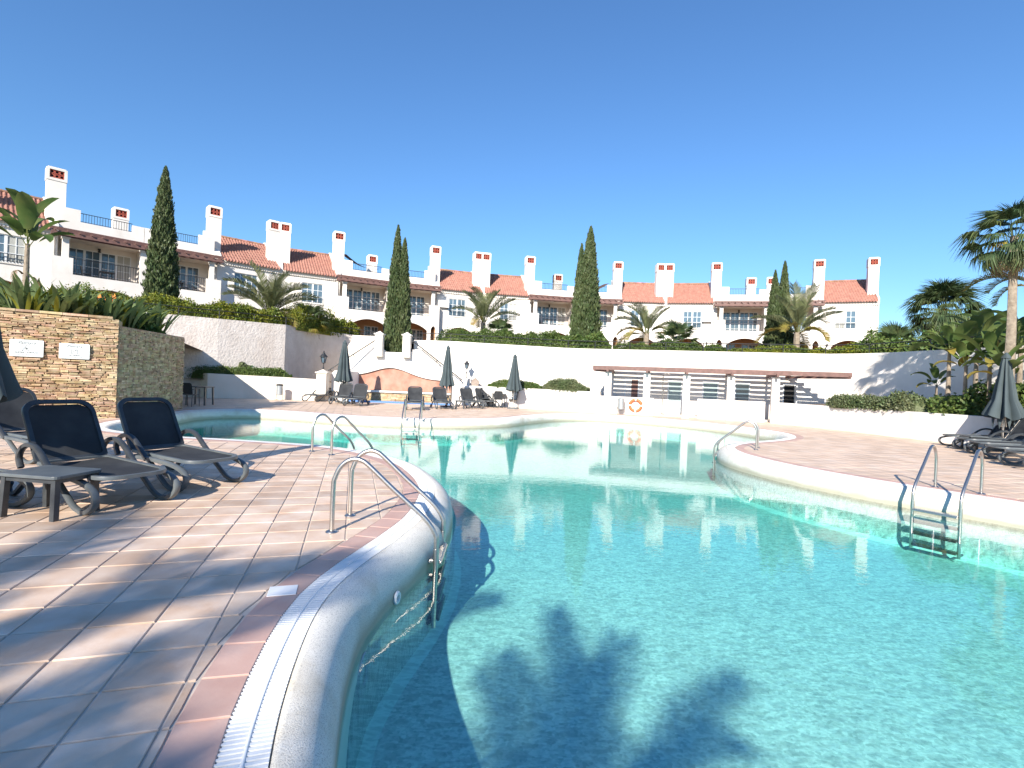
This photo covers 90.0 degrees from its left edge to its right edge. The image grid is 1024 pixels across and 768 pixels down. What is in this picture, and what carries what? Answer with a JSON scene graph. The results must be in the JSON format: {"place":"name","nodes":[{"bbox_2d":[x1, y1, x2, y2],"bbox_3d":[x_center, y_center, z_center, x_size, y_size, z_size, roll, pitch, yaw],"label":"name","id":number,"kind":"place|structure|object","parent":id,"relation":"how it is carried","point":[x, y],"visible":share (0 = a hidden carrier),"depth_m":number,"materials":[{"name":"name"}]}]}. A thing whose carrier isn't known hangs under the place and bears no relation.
{"place":"outdoors","nodes":[
{"label":"outdoors","id":0,"kind":"place"},
{"bbox_2d":[184,343,201,350],"bbox_3d":[-16.117,-2.188,17.703,8.428,1.100,13.410,2,0,-27],"label":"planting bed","id":1,"kind":"object","parent":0,"point":[188,346],"visible":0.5,"depth_m":21.96,"materials":[{"name":"soil"}]},
{"bbox_2d":[0,188,74,286],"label":"bird of paradise tree","id":2,"kind":"object","parent":1,"relation":"on","point":[27,221],"visible":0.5,"depth_m":13.70,"materials":[{"name":"green plant"}]},
{"bbox_2d":[0,271,79,310],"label":"strap leaf plant","id":3,"kind":"object","parent":1,"relation":"on","point":[19,300],"visible":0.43,"depth_m":12.91,"materials":[{"name":"plant"}]},
{"bbox_2d":[12,272,105,313],"bbox_3d":[-12.034,-2.200,13.529,2.161,1.394,2.031,2,0,-33],"label":"strap leaf plant","id":4,"kind":"object","parent":1,"relation":"on","point":[65,306],"visible":0.44,"depth_m":13.26,"materials":[{"name":"plant"}]},
{"bbox_2d":[32,281,127,314],"bbox_3d":[-11.817,-2.134,14.311,2.021,1.272,2.117,2,0,0],"label":"strap leaf plant","id":5,"kind":"object","parent":1,"relation":"on","point":[91,304],"visible":0.33,"depth_m":13.80,"materials":[{"name":"plant"}]},
{"bbox_2d":[82,285,140,324],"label":"strap leaf plant","id":6,"kind":"object","parent":1,"relation":"on","point":[115,311],"visible":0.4,"depth_m":14.36,"materials":[{"name":"green plant"}]},
{"bbox_2d":[92,290,158,328],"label":"strap leaf plant","id":7,"kind":"object","parent":1,"relation":"on","point":[130,316],"visible":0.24,"depth_m":15.12,"materials":[{"name":"green plant"}]},
{"bbox_2d":[141,300,190,332],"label":"strap leaf plant","id":8,"kind":"object","parent":1,"relation":"on","point":[161,325],"visible":0.3,"depth_m":16.66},
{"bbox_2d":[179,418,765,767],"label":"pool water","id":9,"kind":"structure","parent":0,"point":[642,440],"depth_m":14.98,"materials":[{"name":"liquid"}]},
{"bbox_2d":[0,397,1023,767],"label":"pool deck","id":10,"kind":"structure","parent":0,"point":[138,621],"depth_m":3.61,"materials":[{"name":"tile"}]},
{"bbox_2d":[0,328,22,402],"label":"closed parasol","id":11,"kind":"object","parent":10,"relation":"on","point":[10,389],"visible":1,"depth_m":5.09,"materials":[{"name":"grey fabric"}]},
{"bbox_2d":[0,468,34,506],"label":"sun lounger","id":12,"kind":"object","parent":10,"relation":"on","point":[29,493],"visible":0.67,"depth_m":4.91,"materials":[{"name":"plastic"}]},
{"bbox_2d":[0,387,38,463],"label":"sun lounger","id":13,"kind":"object","parent":10,"relation":"on","point":[11,419],"visible":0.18,"depth_m":7.73,"materials":[{"name":"plastic"}]},
{"bbox_2d":[0,465,101,521],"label":"side table","id":14,"kind":"object","parent":10,"relation":"on","point":[51,478],"visible":0.98,"depth_m":4.60,"materials":[{"name":"grey plastic"}]},
{"bbox_2d":[0,307,121,417],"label":"stone wall","id":15,"kind":"structure","parent":10,"relation":"on","point":[50,374],"depth_m":13.00,"materials":[{"name":"stone"}]},
{"bbox_2d":[9,339,43,356],"bbox_3d":[-11.853,-0.876,12.505,0.610,0.411,0.019,2,0,-37],"label":"sign","id":16,"kind":"object","parent":15,"relation":"attached to","point":[26,348],"visible":1,"depth_m":12.50,"materials":[{"name":"white"}]},
{"bbox_2d":[59,343,89,358],"bbox_3d":[-11.143,-0.833,13.041,0.596,0.386,0.020,2,0,-37],"label":"sign","id":17,"kind":"object","parent":15,"relation":"attached to","point":[73,351],"visible":1,"depth_m":13.04,"materials":[{"name":"white"}]},
{"bbox_2d":[9,399,180,514],"bbox_3d":[-4.395,0.704,5.379,1.708,1.006,0.802,2,0,26],"label":"sun lounger","id":18,"kind":"object","parent":10,"relation":"on","point":[61,434],"visible":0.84,"depth_m":5.50,"materials":[{"name":"grey plastic"}]},
{"bbox_2d":[116,326,184,417],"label":"stone wall","id":19,"kind":"structure","parent":10,"relation":"on","point":[150,364],"depth_m":15.32,"materials":[{"name":"stone"}]},
{"bbox_2d":[113,397,248,491],"bbox_3d":[-4.186,0.707,6.396,1.708,1.006,0.802,2,0,27],"label":"sun lounger","id":20,"kind":"object","parent":10,"relation":"on","point":[148,427],"visible":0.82,"depth_m":6.51,"materials":[{"name":"plastic"}]},
{"bbox_2d":[200,373,315,400],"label":"wall","id":21,"kind":"structure","parent":10,"relation":"on","point":[238,386],"depth_m":25.77,"materials":[{"name":"beige paint"}]},
{"bbox_2d":[266,585,297,596],"bbox_3d":[-1.467,1.322,3.277,0.170,0.005,0.150,2,0,-17],"label":"skimmer lid","id":22,"kind":"object","parent":10,"relation":"on","point":[282,590],"visible":1,"depth_m":3.27,"materials":[{"name":"white plastic"}]},
{"bbox_2d":[315,369,330,400],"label":"lamp pillar","id":23,"kind":"structure","parent":10,"relation":"on","point":[322,380],"depth_m":26.15,"materials":[{"name":"beige paint"}]},
{"bbox_2d":[309,413,373,454],"bbox_3d":[-3.107,1.300,9.424,0.660,1.496,1.038,2,0,34],"label":"pool ladder","id":24,"kind":"object","parent":10,"relation":"attached to","point":[339,429],"visible":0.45,"depth_m":9.19,"materials":[{"name":"metal"}]},
{"bbox_2d":[334,340,352,402],"bbox_3d":[-8.409,-0.640,25.587,0.862,3.140,0.838,2,0,8],"label":"closed parasol","id":25,"kind":"object","parent":10,"relation":"on","point":[343,373],"visible":0.99,"depth_m":25.44,"materials":[{"name":"grey fabric"}]},
{"bbox_2d":[342,384,369,405],"bbox_3d":[-7.210,0.496,23.793,0.802,1.006,1.708,2,0,-1],"label":"sun lounger","id":26,"kind":"object","parent":10,"relation":"on","point":[360,390],"visible":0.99,"depth_m":24.28,"materials":[{"name":"plastic"}]},
{"bbox_2d":[325,448,447,627],"bbox_3d":[-1.146,1.402,4.831,1.038,1.496,0.660,2,0,-1],"label":"pool ladder","id":27,"kind":"object","parent":10,"relation":"attached to","point":[436,594],"visible":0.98,"depth_m":4.57,"materials":[{"name":"metal"}]},
{"bbox_2d":[348,335,458,401],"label":"stair wall","id":28,"kind":"structure","parent":10,"relation":"on","point":[422,362],"depth_m":29.00,"materials":[{"name":"white paint"}]},
{"bbox_2d":[357,365,450,394],"bbox_3d":[-6.194,-0.266,28.720,5.600,1.538,0.540,2,0,0],"label":"niche surround","id":29,"kind":"object","parent":28,"relation":"attached to","point":[400,368],"visible":0.83,"depth_m":28.60,"materials":[{"name":"white paint"}]},
{"bbox_2d":[359,368,451,392],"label":"niche wall","id":30,"kind":"structure","parent":29,"relation":"on","point":[394,379],"depth_m":28.72,"materials":[{"name":"paint"}]},
{"bbox_2d":[358,392,450,401],"bbox_3d":[-6.235,0.753,28.591,5.596,0.499,0.079,2,0,0],"label":"stone band","id":31,"kind":"object","parent":10,"relation":"on","point":[388,397],"visible":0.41,"depth_m":28.57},
{"bbox_2d":[406,386,424,409],"bbox_3d":[-4.271,0.620,22.596,0.802,1.006,1.708,2,0,-12],"label":"sun lounger","id":32,"kind":"object","parent":10,"relation":"on","point":[414,395],"visible":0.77,"depth_m":23.10,"materials":[{"name":"plastic"}]},
{"bbox_2d":[430,387,453,408],"bbox_3d":[-3.287,0.651,24.013,0.802,1.006,1.708,2,0,-20],"label":"sun lounger","id":33,"kind":"object","parent":10,"relation":"on","point":[440,395],"visible":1,"depth_m":24.47,"materials":[{"name":"plastic"}]},
{"bbox_2d":[439,345,454,406],"bbox_3d":[-3.210,-0.396,25.406,0.756,3.070,0.767,3,0,41],"label":"closed parasol","id":34,"kind":"object","parent":10,"relation":"on","point":[446,380],"visible":0.97,"depth_m":25.26,"materials":[{"name":"fabric"}]},
{"bbox_2d":[506,354,521,408],"bbox_3d":[0.114,-0.132,26.197,0.812,2.800,0.829,2,0,31],"label":"closed parasol","id":35,"kind":"object","parent":10,"relation":"on","point":[514,384],"visible":1,"depth_m":26.05,"materials":[{"name":"fabric"}]},
{"bbox_2d":[452,385,600,412],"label":"planter wall","id":36,"kind":"structure","parent":10,"relation":"on","point":[579,401],"depth_m":26.67,"materials":[{"name":"white paint"}]},
{"bbox_2d":[99,409,1023,767],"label":"gutter grate","id":37,"kind":"object","parent":10,"relation":"on","point":[249,735],"visible":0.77,"depth_m":2.64,"materials":[{"name":"white plastic"}]},
{"bbox_2d":[593,365,851,422],"bbox_3d":[9.540,0.484,24.620,11.002,2.340,2.870,2,0,17],"label":"pergola","id":38,"kind":"object","parent":10,"relation":"on","point":[729,408],"visible":0.93,"depth_m":23.88,"materials":[{"name":"white paint"}]},
{"bbox_2d":[711,420,759,478],"bbox_3d":[5.546,1.629,12.670,1.038,1.496,0.660,2,0,30],"label":"handrail","id":39,"kind":"object","parent":10,"relation":"attached to","point":[752,422],"visible":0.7,"depth_m":12.64,"materials":[{"name":"metal"}]},
{"bbox_2d":[775,403,1019,446],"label":"planter wall","id":40,"kind":"structure","parent":10,"relation":"on","point":[927,426],"depth_m":18.16,"materials":[{"name":"white paint"}]},
{"bbox_2d":[909,445,985,558],"bbox_3d":[6.464,1.692,7.607,1.038,1.496,0.660,2,0,-35],"label":"pool ladder","id":41,"kind":"object","parent":10,"relation":"attached to","point":[959,516],"visible":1,"depth_m":7.41,"materials":[{"name":"metal"}]},
{"bbox_2d":[938,420,1018,447],"bbox_3d":[13.553,1.373,14.813,1.708,1.006,0.802,2,0,13],"label":"sun lounger","id":42,"kind":"object","parent":10,"relation":"on","point":[996,429],"visible":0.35,"depth_m":14.94,"materials":[{"name":"plastic"}]},
{"bbox_2d":[952,418,1023,451],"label":"sun lounger","id":43,"kind":"object","parent":10,"relation":"on","point":[1018,428],"visible":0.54,"depth_m":13.92,"materials":[{"name":"plastic"}]},
{"bbox_2d":[963,433,1023,457],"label":"sun lounger","id":44,"kind":"object","parent":10,"relation":"on","point":[1004,442],"visible":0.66,"depth_m":13.07,"materials":[{"name":"plastic"}]},
{"bbox_2d":[981,352,1023,451],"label":"closed parasol","id":45,"kind":"object","parent":10,"relation":"on","point":[1003,404],"visible":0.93,"depth_m":14.28,"materials":[{"name":"fabric"}]},
{"bbox_3d":[10.109,0.220,25.906,12.002,2.900,0.180,2,0,17],"label":"changing room wall","id":46,"kind":"object","parent":10,"relation":"on","visible":0},
{"bbox_2d":[667,380,681,412],"bbox_3d":[8.357,0.653,26.333,0.700,1.650,0.160,2,0,17],"label":"door","id":47,"kind":"structure","parent":46,"relation":"attached to","point":[674,396],"depth_m":26.28,"materials":[{"name":"white"}]},
{"bbox_2d":[702,382,718,399],"bbox_3d":[9.996,0.406,25.824,0.750,1.020,0.160,2,0,17],"label":"window","id":48,"kind":"structure","parent":46,"relation":"attached to","point":[709,390],"depth_m":25.77,"materials":[{"name":"white"}]},
{"bbox_2d":[734,383,749,400],"bbox_3d":[11.403,0.464,25.386,0.700,1.020,0.160,2,0,17],"label":"window","id":49,"kind":"structure","parent":46,"relation":"attached to","point":[742,391],"depth_m":25.33,"materials":[{"name":"white"}]},
{"bbox_2d":[782,384,797,403],"bbox_3d":[13.319,0.705,24.584,0.550,1.400,0.550,2,0,17],"label":"window","id":50,"kind":"structure","parent":46,"relation":"attached to","point":[789,393],"depth_m":24.71,"materials":[{"name":"black"}]},
{"bbox_2d":[0,0,1023,343],"label":"sky","id":51,"kind":"structure","parent":0,"point":[751,137],"materials":[{"name":"blue"}]},
{"bbox_2d":[102,409,1023,767],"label":"pool wall","id":52,"kind":"structure","parent":0,"point":[360,613],"depth_m":5.23,"materials":[{"name":"white paint"}]},
{"bbox_2d":[358,651,369,697],"bbox_3d":[-0.941,1.847,3.260,0.020,0.260,0.260,2,0,-1],"label":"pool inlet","id":53,"kind":"object","parent":52,"relation":"attached to","point":[365,659],"visible":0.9,"depth_m":3.24,"materials":[{"name":"blue plastic"}]},
{"bbox_2d":[272,440,1023,767],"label":"pool floor","id":54,"kind":"structure","parent":0,"point":[619,612],"depth_m":4.74,"materials":[{"name":"tile"}]},
{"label":"planting bed","id":55,"kind":"structure","parent":0,"visible":0},
{"bbox_2d":[825,390,928,411],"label":"shrub","id":56,"kind":"object","parent":55,"relation":"on","point":[904,401],"visible":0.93,"depth_m":18.36,"materials":[{"name":"green plant"}]},
{"bbox_2d":[911,363,955,394],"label":"banana plant","id":57,"kind":"object","parent":55,"relation":"on","point":[934,370],"visible":0.88,"depth_m":18.03,"materials":[{"name":"green plant"}]},
{"bbox_2d":[909,321,996,395],"bbox_3d":[14.313,-0.500,16.756,2.238,3.210,1.671,3,0,41],"label":"banana plant","id":58,"kind":"object","parent":55,"relation":"on","point":[949,328],"visible":0.78,"depth_m":16.74,"materials":[{"name":"green plant"}]},
{"bbox_2d":[933,338,995,398],"bbox_3d":[14.364,-0.167,16.130,1.785,2.553,1.432,2,0,31],"label":"banana plant","id":59,"kind":"object","parent":55,"relation":"on","point":[959,346],"visible":0.66,"depth_m":16.14,"materials":[{"name":"green plant"}]},
{"bbox_2d":[925,379,1023,415],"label":"undergrowth","id":60,"kind":"object","parent":55,"relation":"on","point":[975,403],"visible":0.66,"depth_m":15.95,"materials":[{"name":"green plant"}]},
{"bbox_2d":[939,315,1017,392],"bbox_3d":[15.846,-0.605,17.278,1.909,3.536,2.216,2,0,17],"label":"banana plant","id":61,"kind":"object","parent":55,"relation":"on","point":[980,325],"visible":0.44,"depth_m":17.32,"materials":[{"name":"green plant"}]},
{"bbox_2d":[948,196,1023,423],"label":"tall fan palm","id":62,"kind":"object","parent":55,"relation":"on","point":[1009,261],"visible":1,"depth_m":14.80,"materials":[{"name":"green plant"}]},
{"bbox_2d":[951,322,1023,402],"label":"banana plant","id":63,"kind":"object","parent":55,"relation":"on","point":[993,337],"visible":0.74,"depth_m":15.53,"materials":[{"name":"green plant"}]},
{"bbox_2d":[960,274,1023,307],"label":"feather palm","id":64,"kind":"object","parent":55,"relation":"on","point":[994,283],"visible":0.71,"depth_m":16.24,"materials":[{"name":"plant"}]},
{"bbox_2d":[962,339,1023,379],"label":"banana plant","id":65,"kind":"object","parent":55,"relation":"on","point":[996,355],"visible":0.65,"depth_m":14.74,"materials":[{"name":"green plant"}]},
{"bbox_2d":[973,310,1023,394],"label":"banana plant","id":66,"kind":"object","parent":55,"relation":"on","point":[1020,339],"visible":0.35,"depth_m":16.04,"materials":[{"name":"green plant"}]},
{"bbox_3d":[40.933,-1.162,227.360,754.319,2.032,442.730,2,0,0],"label":"garden terrace","id":67,"kind":"structure","parent":0,"visible":0},
{"bbox_2d":[0,165,147,298],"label":"townhouse","id":68,"kind":"structure","parent":67,"relation":"on","point":[117,248],"depth_m":30.41,"materials":[{"name":"white paint"}]},
{"bbox_2d":[0,233,26,265],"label":"window","id":69,"kind":"structure","parent":68,"relation":"in","point":[8,244],"depth_m":28.44,"materials":[{"name":"white"}]},
{"bbox_2d":[69,247,130,281],"bbox_3d":[-26.168,-7.326,32.533,0.070,2.090,3.173,3,0,42],"label":"sliding door","id":70,"kind":"structure","parent":68,"relation":"in","point":[77,253],"depth_m":32.50,"materials":[{"name":"white"}]},
{"bbox_2d":[140,165,181,301],"bbox_3d":[-18.380,-7.353,26.939,1.878,8.346,1.871,2,0,0],"label":"cypress","id":71,"kind":"object","parent":67,"relation":"on","point":[161,262],"visible":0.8,"depth_m":26.62,"materials":[{"name":"green plant"}]},
{"bbox_2d":[47,281,286,324],"bbox_3d":[-16.640,-3.843,25.724,10.589,1.462,1.999,2,0,-44],"label":"hedge","id":72,"kind":"object","parent":67,"relation":"on","point":[238,307],"visible":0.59,"depth_m":25.95,"materials":[{"name":"green plant"}]},
{"bbox_2d":[144,205,280,315],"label":"townhouse","id":73,"kind":"structure","parent":67,"relation":"on","point":[209,259],"depth_m":36.20,"materials":[{"name":"white paint"}]},
{"bbox_2d":[175,265,198,290],"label":"sliding door","id":74,"kind":"structure","parent":73,"relation":"in","point":[184,270],"depth_m":35.99,"materials":[{"name":"white"}]},
{"bbox_2d":[218,259,318,326],"bbox_3d":[-14.370,-5.113,30.326,5.506,3.970,5.700,2,0,33],"label":"feather palm","id":75,"kind":"object","parent":67,"relation":"on","point":[274,292],"visible":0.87,"depth_m":29.60,"materials":[{"name":"plant"}]},
{"bbox_2d":[289,302,330,340],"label":"shrub","id":76,"kind":"object","parent":67,"relation":"on","point":[316,310],"visible":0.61,"depth_m":30.70,"materials":[{"name":"green plant"}]},
{"bbox_2d":[281,301,359,336],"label":"hedge","id":77,"kind":"object","parent":67,"relation":"on","point":[306,324],"visible":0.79,"depth_m":31.71,"materials":[{"name":"green plant"}]},
{"bbox_2d":[279,222,388,335],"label":"townhouse","id":78,"kind":"structure","parent":67,"relation":"on","point":[358,298],"depth_m":40.99,"materials":[{"name":"white paint"}]},
{"bbox_2d":[302,282,322,304],"bbox_3d":[-15.466,-7.010,39.720,1.646,1.600,0.190,2,0,-29],"label":"window","id":79,"kind":"structure","parent":78,"relation":"in","point":[317,288],"depth_m":39.84,"materials":[{"name":"white"}]},
{"bbox_2d":[346,289,379,311],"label":"sliding door","id":80,"kind":"structure","parent":78,"relation":"in","point":[367,295],"depth_m":43.22,"materials":[{"name":"white"}]},
{"bbox_2d":[383,225,411,352],"bbox_3d":[-6.580,-5.455,29.890,1.741,7.764,1.380,2,0,0],"label":"cypress","id":81,"kind":"object","parent":67,"relation":"on","point":[397,323],"visible":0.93,"depth_m":29.55,"materials":[{"name":"green plant"}]},
{"bbox_2d":[383,245,482,340],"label":"townhouse","id":82,"kind":"structure","parent":67,"relation":"on","point":[433,287],"depth_m":44.61,"materials":[{"name":"white paint"}]},
{"bbox_2d":[452,286,520,331],"bbox_3d":[-1.699,-4.202,33.267,4.843,4.225,4.401,2,0,-25],"label":"feather palm","id":83,"kind":"object","parent":67,"relation":"on","point":[483,308],"visible":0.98,"depth_m":32.55,"materials":[{"name":"plant"}]},
{"bbox_2d":[436,326,611,348],"bbox_3d":[0.575,-2.562,29.216,10.161,1.461,1.585,2,0,12],"label":"hedge","id":84,"kind":"object","parent":67,"relation":"on","point":[583,342],"visible":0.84,"depth_m":28.88,"materials":[{"name":"green plant"}]},
{"bbox_2d":[481,252,573,337],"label":"townhouse","id":85,"kind":"structure","parent":67,"relation":"on","point":[533,303],"depth_m":46.23,"materials":[{"name":"white paint"}]},
{"bbox_2d":[537,306,564,325],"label":"sliding door","id":86,"kind":"structure","parent":85,"relation":"in","point":[545,310],"depth_m":48.20,"materials":[{"name":"white"}]},
{"bbox_2d":[569,226,602,344],"bbox_3d":[4.609,-5.775,31.513,2.142,7.982,1.898,2,0,0],"label":"cypress","id":87,"kind":"object","parent":67,"relation":"on","point":[585,319],"visible":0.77,"depth_m":31.10,"materials":[{"name":"green plant"}]},
{"bbox_2d":[599,261,665,348],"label":"townhouse","id":88,"kind":"structure","parent":67,"relation":"on","point":[619,294],"depth_m":47.07,"materials":[{"name":"white paint"}]},
{"bbox_2d":[611,301,682,344],"bbox_3d":[8.183,-3.317,31.052,4.580,3.371,3.975,2,0,8],"label":"feather palm","id":89,"kind":"object","parent":67,"relation":"on","point":[648,320],"visible":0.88,"depth_m":30.72,"materials":[{"name":"plant"}]},
{"bbox_2d":[612,338,726,351],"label":"hedge","id":90,"kind":"object","parent":67,"relation":"on","point":[693,346],"visible":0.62,"depth_m":26.75,"materials":[{"name":"green plant"}]},
{"bbox_2d":[652,318,701,345],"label":"fan palm","id":91,"kind":"object","parent":67,"relation":"on","point":[672,328],"visible":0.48,"depth_m":28.25,"materials":[{"name":"green plant"}]},
{"bbox_2d":[664,262,768,351],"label":"townhouse","id":92,"kind":"structure","parent":67,"relation":"on","point":[730,314],"depth_m":46.34,"materials":[{"name":"white paint"}]},
{"bbox_2d":[683,311,701,328],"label":"window","id":93,"kind":"structure","parent":92,"relation":"in","point":[695,317],"depth_m":46.26,"materials":[{"name":"white"}]},
{"bbox_2d":[723,312,757,330],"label":"sliding door","id":94,"kind":"structure","parent":92,"relation":"in","point":[737,317],"depth_m":46.79,"materials":[{"name":"white"}]},
{"bbox_2d":[759,260,793,347],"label":"cypress","id":95,"kind":"object","parent":67,"relation":"on","point":[775,308],"visible":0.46,"depth_m":29.75,"materials":[{"name":"green plant"}]},
{"bbox_2d":[750,281,843,348],"bbox_3d":[15.088,-3.362,27.443,4.478,4.251,4.870,2,0,21],"label":"feather palm","id":96,"kind":"object","parent":67,"relation":"on","point":[797,318],"visible":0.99,"depth_m":27.24,"materials":[{"name":"plant"}]},
{"bbox_2d":[727,342,878,353],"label":"hedge","id":97,"kind":"object","parent":67,"relation":"on","point":[789,349],"visible":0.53,"depth_m":25.11,"materials":[{"name":"green plant"}]},
{"bbox_2d":[766,257,879,348],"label":"townhouse","id":98,"kind":"structure","parent":67,"relation":"on","point":[857,301],"depth_m":42.77,"materials":[{"name":"white paint"}]},
{"bbox_2d":[834,311,856,329],"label":"window","id":99,"kind":"structure","parent":98,"relation":"in","point":[849,317],"depth_m":42.58,"materials":[{"name":"white"}]},
{"bbox_2d":[867,320,918,343],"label":"fan palm","id":100,"kind":"object","parent":67,"relation":"on","point":[889,330],"visible":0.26,"depth_m":24.63,"materials":[{"name":"green plant"}]},
{"bbox_2d":[846,322,1023,353],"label":"shrub","id":101,"kind":"object","parent":67,"relation":"on","point":[872,338],"visible":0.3,"depth_m":23.10,"materials":[{"name":"green plant"}]},
{"bbox_2d":[899,276,988,339],"bbox_3d":[22.673,-3.167,27.023,3.946,4.870,3.845,2,0,29],"label":"fan palm","id":102,"kind":"object","parent":67,"relation":"on","point":[938,292],"visible":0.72,"depth_m":26.44,"materials":[{"name":"green plant"}]},
{"bbox_2d":[940,308,1006,346],"bbox_3d":[17.970,-1.456,19.407,3.381,2.744,2.208,2,0,-29],"label":"bird of paradise tree","id":103,"kind":"object","parent":67,"relation":"on","point":[987,316],"visible":0.16,"depth_m":19.26,"materials":[{"name":"green plant"}]},
{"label":"planting bed","id":104,"kind":"structure","parent":0,"visible":0},
{"bbox_2d":[184,364,291,377],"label":"hedge","id":105,"kind":"object","parent":104,"relation":"on","point":[254,371],"visible":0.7,"depth_m":25.83,"materials":[{"name":"green plant"}]},
{"label":"ground","id":106,"kind":"structure","parent":0,"visible":0},
{"bbox_2d":[146,312,384,396],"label":"retaining wall","id":107,"kind":"structure","parent":106,"relation":"on","point":[292,350],"depth_m":27.32,"materials":[{"name":"paint"}]},
{"bbox_2d":[414,340,1023,418],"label":"retaining wall","id":108,"kind":"structure","parent":106,"relation":"on","point":[880,374],"depth_m":25.82,"materials":[{"name":"white paint"}]},
{"bbox_2d":[414,333,975,353],"bbox_3d":[10.158,-1.958,21.741,33.871,0.699,10.642,3,0,44],"label":"hedge","id":109,"kind":"object","parent":108,"relation":"on","point":[703,347],"depth_m":26.02,"materials":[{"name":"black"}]},
{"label":"planting bed","id":110,"kind":"structure","parent":0,"visible":0},
{"bbox_2d":[542,378,590,392],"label":"shrub","id":111,"kind":"object","parent":110,"relation":"on","point":[566,384],"visible":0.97,"depth_m":26.34,"materials":[{"name":"green plant"}]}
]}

